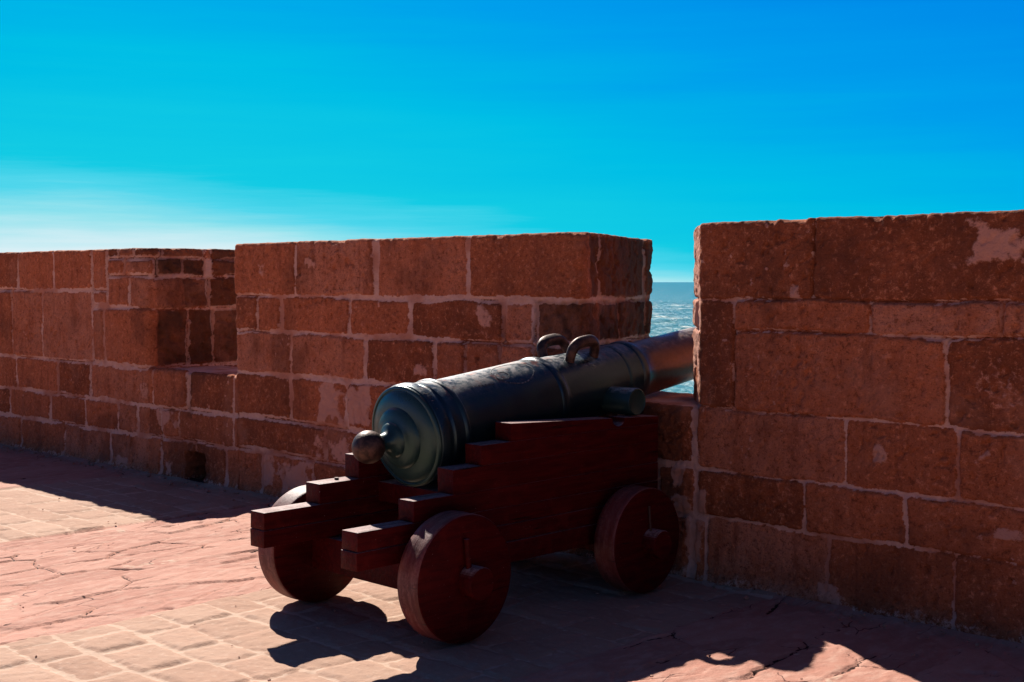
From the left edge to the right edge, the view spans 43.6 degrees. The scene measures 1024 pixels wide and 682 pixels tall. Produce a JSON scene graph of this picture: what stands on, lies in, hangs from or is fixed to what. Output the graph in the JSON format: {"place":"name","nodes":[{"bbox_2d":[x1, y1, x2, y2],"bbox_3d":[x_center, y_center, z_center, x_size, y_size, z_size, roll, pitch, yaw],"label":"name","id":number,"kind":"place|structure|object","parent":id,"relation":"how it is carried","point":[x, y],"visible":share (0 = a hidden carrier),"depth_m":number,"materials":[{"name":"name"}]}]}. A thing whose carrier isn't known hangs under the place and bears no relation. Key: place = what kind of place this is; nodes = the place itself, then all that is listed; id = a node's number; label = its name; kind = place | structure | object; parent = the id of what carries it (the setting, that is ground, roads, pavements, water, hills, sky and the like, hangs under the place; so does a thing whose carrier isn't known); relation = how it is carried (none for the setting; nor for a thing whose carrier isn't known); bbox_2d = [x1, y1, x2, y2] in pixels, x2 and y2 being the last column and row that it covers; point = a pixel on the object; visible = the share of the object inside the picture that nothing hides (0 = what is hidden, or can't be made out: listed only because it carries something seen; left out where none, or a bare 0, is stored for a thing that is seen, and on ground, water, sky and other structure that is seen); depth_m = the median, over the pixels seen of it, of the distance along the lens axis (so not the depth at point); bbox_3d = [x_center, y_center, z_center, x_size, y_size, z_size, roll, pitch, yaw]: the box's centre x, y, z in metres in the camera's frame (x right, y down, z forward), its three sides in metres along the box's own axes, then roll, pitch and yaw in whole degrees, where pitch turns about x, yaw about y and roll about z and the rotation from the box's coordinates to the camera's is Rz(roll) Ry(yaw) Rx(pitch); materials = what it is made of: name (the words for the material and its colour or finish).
{"place":"outdoors","nodes":[
{"label":"outdoors","id":0,"kind":"place"},
{"bbox_2d":[2,446,1019,680],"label":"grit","id":1,"kind":"object","parent":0,"point":[593,566],"visible":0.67,"depth_m":6.93,"materials":[{"name":"brown gravel"}]},
{"bbox_2d":[0,443,1023,681],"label":"ground","id":2,"kind":"structure","parent":0,"point":[135,600],"depth_m":6.06,"materials":[{"name":"stone"}]},
{"bbox_2d":[0,248,237,471],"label":"battlement wall","id":3,"kind":"structure","parent":2,"relation":"on","point":[89,339],"depth_m":11.28,"materials":[{"name":"stone"}]},
{"bbox_2d":[147,365,239,489],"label":"parapet wall","id":4,"kind":"structure","parent":2,"relation":"on","point":[193,417],"depth_m":10.33,"materials":[{"name":"stone"}]},
{"bbox_2d":[234,232,652,553],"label":"battlement wall","id":5,"kind":"structure","parent":2,"relation":"on","point":[336,340],"depth_m":8.68,"materials":[{"name":"stone"}]},
{"bbox_2d":[250,415,678,643],"bbox_3d":[-0.217,0.840,6.477,1.356,0.926,2.079,3,4,44],"label":"gun carriage","id":6,"kind":"object","parent":2,"relation":"on","point":[446,548],"visible":0.98,"depth_m":6.23,"materials":[{"name":"red paint"}]},
{"bbox_2d":[352,326,696,486],"bbox_3d":[0.408,0.252,7.095,0.728,0.821,3.242,3,4,44],"label":"cannon barrel","id":7,"kind":"object","parent":6,"relation":"on","point":[420,432],"visible":0.84,"depth_m":6.45,"materials":[{"name":"black metal"}]},
{"bbox_2d":[575,391,705,580],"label":"parapet wall","id":8,"kind":"structure","parent":2,"relation":"on","point":[681,430],"depth_m":6.96,"materials":[{"name":"stone"}]},
{"bbox_2d":[692,209,1023,642],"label":"battlement wall","id":9,"kind":"structure","parent":2,"relation":"on","point":[858,393],"depth_m":6.17,"materials":[{"name":"stone"}]},
{"bbox_2d":[0,0,1023,281],"label":"sky","id":10,"kind":"structure","parent":0,"point":[191,124],"materials":[{"name":"blue"}]},
{"bbox_2d":[649,282,697,393],"bbox_3d":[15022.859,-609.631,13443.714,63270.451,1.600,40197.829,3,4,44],"label":"sea","id":11,"kind":"structure","parent":0,"point":[672,306],"depth_m":504.03,"materials":[{"name":"liquid"}]}
]}

